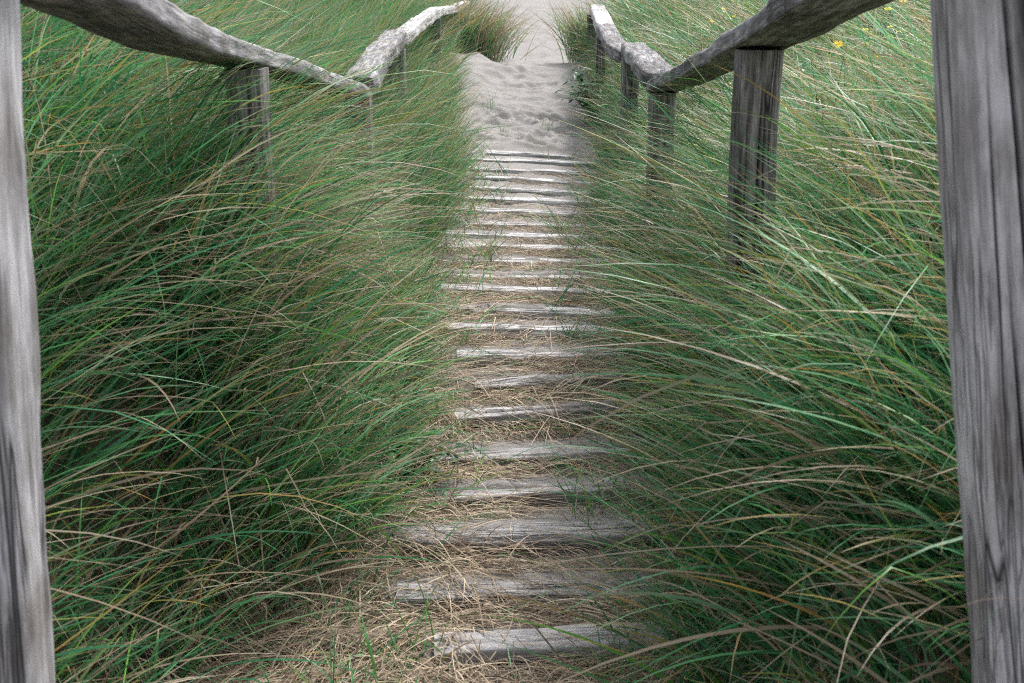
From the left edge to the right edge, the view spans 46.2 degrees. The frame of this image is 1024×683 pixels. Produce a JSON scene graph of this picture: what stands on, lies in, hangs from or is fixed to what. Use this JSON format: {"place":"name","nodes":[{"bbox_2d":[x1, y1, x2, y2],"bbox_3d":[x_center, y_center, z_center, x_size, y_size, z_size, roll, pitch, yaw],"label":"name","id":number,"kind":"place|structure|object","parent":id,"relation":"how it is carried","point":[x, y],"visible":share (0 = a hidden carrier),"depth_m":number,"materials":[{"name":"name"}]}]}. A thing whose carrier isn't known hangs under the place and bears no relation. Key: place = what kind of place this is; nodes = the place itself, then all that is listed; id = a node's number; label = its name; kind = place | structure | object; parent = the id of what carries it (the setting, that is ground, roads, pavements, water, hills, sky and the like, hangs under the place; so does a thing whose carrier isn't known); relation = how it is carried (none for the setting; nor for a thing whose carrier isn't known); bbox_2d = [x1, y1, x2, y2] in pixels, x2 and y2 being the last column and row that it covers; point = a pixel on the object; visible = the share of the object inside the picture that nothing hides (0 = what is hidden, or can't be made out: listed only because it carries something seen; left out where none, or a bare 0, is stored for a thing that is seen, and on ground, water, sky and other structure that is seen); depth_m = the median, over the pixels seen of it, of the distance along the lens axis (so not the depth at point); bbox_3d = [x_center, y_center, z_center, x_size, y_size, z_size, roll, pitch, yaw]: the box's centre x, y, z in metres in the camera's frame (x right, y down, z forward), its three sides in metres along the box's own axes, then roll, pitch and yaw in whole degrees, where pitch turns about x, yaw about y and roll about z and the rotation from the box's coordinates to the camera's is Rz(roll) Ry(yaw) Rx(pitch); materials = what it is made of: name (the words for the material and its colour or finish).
{"place":"outdoors","nodes":[
{"label":"outdoors","id":0,"kind":"place"},
{"bbox_2d":[40,0,970,682],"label":"ground","id":1,"kind":"structure","parent":0,"point":[530,82],"depth_m":4.43,"materials":[{"name":"beige sand"}]},
{"bbox_2d":[0,0,469,682],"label":"timber handrail","id":2,"kind":"object","parent":1,"relation":"on","point":[26,620],"visible":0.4,"depth_m":1.64,"materials":[{"name":"grey wood"}]},
{"bbox_2d":[20,0,528,682],"bbox_3d":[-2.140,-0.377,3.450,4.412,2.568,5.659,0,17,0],"label":"marram grass","id":3,"kind":"structure","parent":1,"relation":"on","point":[56,52],"depth_m":3.34,"materials":[{"name":"green plant"}]},
{"bbox_2d":[287,339,350,420],"bbox_3d":[-0.725,0.162,4.007,0.346,0.305,0.327,8,19,23],"label":"leafy weed","id":4,"kind":"object","parent":1,"relation":"on","point":[321,387],"visible":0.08,"depth_m":3.99,"materials":[{"name":"green plant"}]},
{"bbox_2d":[386,348,432,387],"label":"leafy weed","id":5,"kind":"object","parent":1,"relation":"on","point":[412,366],"visible":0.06,"depth_m":4.91,"materials":[{"name":"green plant"}]},
{"bbox_2d":[370,426,463,482],"bbox_3d":[-0.368,0.408,4.335,0.366,0.240,0.301,-4,17,-12],"label":"leafy weed","id":6,"kind":"object","parent":1,"relation":"on","point":[435,456],"visible":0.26,"depth_m":4.28,"materials":[{"name":"green plant"}]},
{"bbox_2d":[392,0,489,45],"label":"marram grass","id":7,"kind":"structure","parent":1,"relation":"on","point":[455,1],"depth_m":14.12,"materials":[{"name":"green plant"}]},
{"bbox_2d":[53,253,876,682],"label":"dry straw","id":8,"kind":"object","parent":1,"relation":"on","point":[447,541],"visible":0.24,"depth_m":3.59,"materials":[{"name":"beige plant"}]},
{"bbox_2d":[480,91,495,112],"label":"grass sprig","id":9,"kind":"object","parent":1,"relation":"on","point":[490,104],"depth_m":11.12,"materials":[{"name":"plant"}]},
{"bbox_2d":[419,0,558,62],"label":"grass tussock","id":10,"kind":"object","parent":1,"relation":"on","point":[493,42],"depth_m":13.54,"materials":[{"name":"green plant"}]},
{"bbox_2d":[223,123,775,682],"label":"short grass","id":11,"kind":"structure","parent":1,"relation":"on","point":[577,491],"depth_m":4.05,"materials":[{"name":"green plant"}]},
{"bbox_2d":[488,113,514,133],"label":"grass sprig","id":12,"kind":"object","parent":1,"relation":"on","point":[504,126],"depth_m":10.32,"materials":[{"name":"plant"}]},
{"bbox_2d":[48,156,960,682],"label":"dry straw","id":13,"kind":"object","parent":1,"relation":"on","point":[468,618],"visible":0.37,"depth_m":3.69,"materials":[{"name":"beige plant"}]},
{"bbox_2d":[415,270,610,282],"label":"timber step","id":14,"kind":"object","parent":1,"relation":"on","point":[584,277],"visible":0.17,"depth_m":6.45,"materials":[{"name":"grey wood"}]},
{"bbox_2d":[416,305,616,321],"bbox_3d":[-0.009,-0.142,5.917,1.048,0.080,0.094,0,17,1],"label":"timber step","id":15,"kind":"object","parent":1,"relation":"on","point":[561,311],"visible":0.42,"depth_m":5.88,"materials":[{"name":"grey wood"}]},
{"bbox_2d":[427,284,607,301],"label":"timber step","id":16,"kind":"object","parent":1,"relation":"on","point":[479,289],"visible":0.28,"depth_m":6.17,"materials":[{"name":"grey wood"}]},
{"bbox_2d":[430,230,604,241],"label":"timber step","id":17,"kind":"object","parent":1,"relation":"on","point":[530,235],"visible":0.37,"depth_m":7.30,"materials":[{"name":"grey wood"}]},
{"bbox_2d":[431,257,611,267],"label":"timber step","id":18,"kind":"object","parent":1,"relation":"on","point":[519,262],"visible":0.23,"depth_m":6.74,"materials":[{"name":"grey wood"}]},
{"bbox_2d":[430,323,616,340],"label":"timber step","id":19,"kind":"object","parent":1,"relation":"on","point":[540,330],"visible":0.5,"depth_m":5.59,"materials":[{"name":"grey wood"}]},
{"bbox_2d":[437,242,611,253],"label":"timber step","id":20,"kind":"object","parent":1,"relation":"on","point":[538,247],"visible":0.29,"depth_m":7.02,"materials":[{"name":"grey wood"}]},
{"bbox_2d":[447,206,603,219],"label":"timber step","id":21,"kind":"object","parent":1,"relation":"on","point":[497,210],"visible":0.34,"depth_m":7.87,"materials":[{"name":"grey wood"}]},
{"bbox_2d":[394,519,657,550],"bbox_3d":[0.046,0.639,3.952,0.859,0.073,0.110,0,17,-1],"label":"timber step","id":22,"kind":"object","parent":1,"relation":"on","point":[519,534],"visible":0.67,"depth_m":3.92,"materials":[{"name":"grey wood"}]},
{"bbox_2d":[396,575,656,609],"bbox_3d":[0.046,0.770,3.683,0.796,0.073,0.105,0,17,-1],"label":"timber step","id":23,"kind":"object","parent":1,"relation":"on","point":[504,584],"visible":0.45,"depth_m":3.66,"materials":[{"name":"grey wood"}]},
{"bbox_2d":[457,176,595,186],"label":"timber step","id":24,"kind":"object","parent":1,"relation":"on","point":[536,180],"visible":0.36,"depth_m":8.71,"materials":[{"name":"grey wood"}]},
{"bbox_2d":[457,196,599,207],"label":"timber step","id":25,"kind":"object","parent":1,"relation":"on","point":[552,202],"visible":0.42,"depth_m":8.14,"materials":[{"name":"grey wood"}]},
{"bbox_2d":[486,150,570,159],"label":"timber step","id":26,"kind":"object","parent":1,"relation":"on","point":[528,154],"visible":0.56,"depth_m":9.55,"materials":[{"name":"grey wood"}]},
{"bbox_2d":[465,186,595,196],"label":"timber step","id":27,"kind":"object","parent":1,"relation":"on","point":[546,192],"visible":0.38,"depth_m":8.41,"materials":[{"name":"grey wood"}]},
{"bbox_2d":[466,158,595,167],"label":"timber step","id":28,"kind":"object","parent":1,"relation":"on","point":[551,162],"visible":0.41,"depth_m":9.27,"materials":[{"name":"grey wood"}]},
{"bbox_2d":[468,166,595,176],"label":"timber step","id":29,"kind":"object","parent":1,"relation":"on","point":[543,171],"visible":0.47,"depth_m":8.98,"materials":[{"name":"grey wood"}]},
{"bbox_2d":[461,221,603,230],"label":"timber step","id":30,"kind":"object","parent":1,"relation":"on","point":[511,224],"visible":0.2,"depth_m":7.59,"materials":[{"name":"grey wood"}]},
{"bbox_2d":[467,79,605,176],"bbox_3d":[0.113,-1.874,10.283,1.531,0.510,3.814,0,17,0],"label":"dry straw","id":31,"kind":"object","parent":1,"relation":"on","point":[538,140],"visible":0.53,"depth_m":9.95,"materials":[{"name":"beige plant"}]},
{"bbox_2d":[433,445,651,468],"bbox_3d":[0.130,0.431,4.513,0.881,0.092,0.103,-1,17,-3],"label":"timber step","id":32,"kind":"object","parent":1,"relation":"on","point":[516,451],"visible":0.34,"depth_m":4.47,"materials":[{"name":"grey wood"}]},
{"bbox_2d":[436,477,658,509],"bbox_3d":[0.128,0.537,4.239,0.787,0.092,0.096,-1,17,-3],"label":"timber step","id":33,"kind":"object","parent":1,"relation":"on","point":[521,493],"visible":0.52,"depth_m":4.21,"materials":[{"name":"grey wood"}]},
{"bbox_2d":[457,349,637,365],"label":"timber step","id":34,"kind":"object","parent":1,"relation":"on","point":[500,352],"visible":0.43,"depth_m":5.32,"materials":[{"name":"grey wood"}]},
{"bbox_2d":[538,108,557,130],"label":"grass sprig","id":35,"kind":"object","parent":1,"relation":"on","point":[545,121],"depth_m":10.51,"materials":[{"name":"plant"}]},
{"bbox_2d":[434,621,667,668],"bbox_3d":[0.108,0.859,3.396,0.654,0.081,0.116,-1,17,-3],"label":"timber step","id":36,"kind":"object","parent":1,"relation":"on","point":[491,648],"visible":0.56,"depth_m":3.36,"materials":[{"name":"grey wood"}]},
{"bbox_2d":[456,398,663,427],"bbox_3d":[0.213,0.285,4.790,0.876,0.100,0.095,-1,17,-4],"label":"timber step","id":37,"kind":"object","parent":1,"relation":"on","point":[496,412],"visible":0.5,"depth_m":4.75,"materials":[{"name":"grey wood"}]},
{"bbox_2d":[475,369,650,396],"bbox_3d":[0.222,0.176,5.066,0.758,0.089,0.101,-1,17,-4],"label":"timber step","id":38,"kind":"object","parent":1,"relation":"on","point":[509,381],"visible":0.48,"depth_m":5.03,"materials":[{"name":"grey wood"}]},
{"bbox_2d":[532,0,628,63],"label":"grass tussock","id":39,"kind":"object","parent":1,"relation":"on","point":[572,31],"depth_m":13.28,"materials":[{"name":"green plant"}]},
{"bbox_2d":[554,66,618,123],"bbox_3d":[0.686,-2.184,10.712,0.634,0.520,0.737,-15,23,-41],"label":"leafy shrub","id":40,"kind":"object","parent":1,"relation":"on","point":[579,92],"visible":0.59,"depth_m":10.64,"materials":[{"name":"green plant"}]},
{"bbox_2d":[559,0,674,54],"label":"marram grass","id":41,"kind":"structure","parent":1,"relation":"on","point":[614,5],"depth_m":13.37,"materials":[{"name":"green plant"}]},
{"bbox_2d":[629,413,688,471],"bbox_3d":[0.586,0.377,4.388,0.314,0.244,0.217,0,17,0],"label":"leafy weed","id":42,"kind":"object","parent":1,"relation":"on","point":[653,441],"visible":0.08,"depth_m":4.41,"materials":[{"name":"green plant"}]},
{"bbox_2d":[676,20,712,164],"bbox_3d":[1.023,-1.274,6.789,0.236,1.052,0.204,0,17,0],"label":"ragwort plant","id":43,"kind":"object","parent":1,"relation":"on","point":[692,99],"visible":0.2,"depth_m":6.75,"materials":[{"name":"green plant"}]},
{"bbox_2d":[712,8,735,142],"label":"ragwort plant","id":44,"kind":"object","parent":1,"relation":"on","point":[726,81],"visible":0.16,"depth_m":7.09,"materials":[{"name":"green plant"}]},
{"bbox_2d":[461,0,1023,682],"bbox_3d":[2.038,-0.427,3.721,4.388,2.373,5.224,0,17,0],"label":"marram grass","id":45,"kind":"structure","parent":1,"relation":"on","point":[891,120],"depth_m":2.78,"materials":[{"name":"green plant"}]},
{"bbox_2d":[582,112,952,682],"bbox_3d":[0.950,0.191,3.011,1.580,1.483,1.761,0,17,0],"label":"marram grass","id":46,"kind":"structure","parent":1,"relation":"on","point":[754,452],"depth_m":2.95,"materials":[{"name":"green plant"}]},
{"bbox_2d":[587,0,1023,682],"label":"timber handrail","id":47,"kind":"object","parent":1,"relation":"on","point":[979,74],"visible":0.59,"depth_m":1.67,"materials":[{"name":"grey wood"}]},
{"bbox_2d":[795,31,858,148],"bbox_3d":[1.202,-0.741,4.640,0.245,0.891,0.137,6,18,19],"label":"ragwort plant","id":48,"kind":"object","parent":1,"relation":"on","point":[835,43],"visible":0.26,"depth_m":4.56,"materials":[{"name":"green plant"}]},
{"bbox_2d":[830,28,880,134],"bbox_3d":[1.448,-1.008,5.163,0.210,1.000,0.226,-10,20,-30],"label":"ragwort plant","id":49,"kind":"object","parent":1,"relation":"on","point":[859,58],"visible":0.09,"depth_m":5.13,"materials":[{"name":"green plant"}]},
{"bbox_2d":[845,2,900,86],"bbox_3d":[1.802,-1.390,6.127,0.272,0.947,0.256,0,17,0],"label":"ragwort plant","id":50,"kind":"object","parent":1,"relation":"on","point":[871,31],"visible":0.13,"depth_m":6.05,"materials":[{"name":"green plant"}]},
{"bbox_2d":[863,0,904,107],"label":"ragwort plant","id":51,"kind":"object","parent":1,"relation":"on","point":[888,8],"visible":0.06,"depth_m":5.39,"materials":[{"name":"green plant"}]}
]}

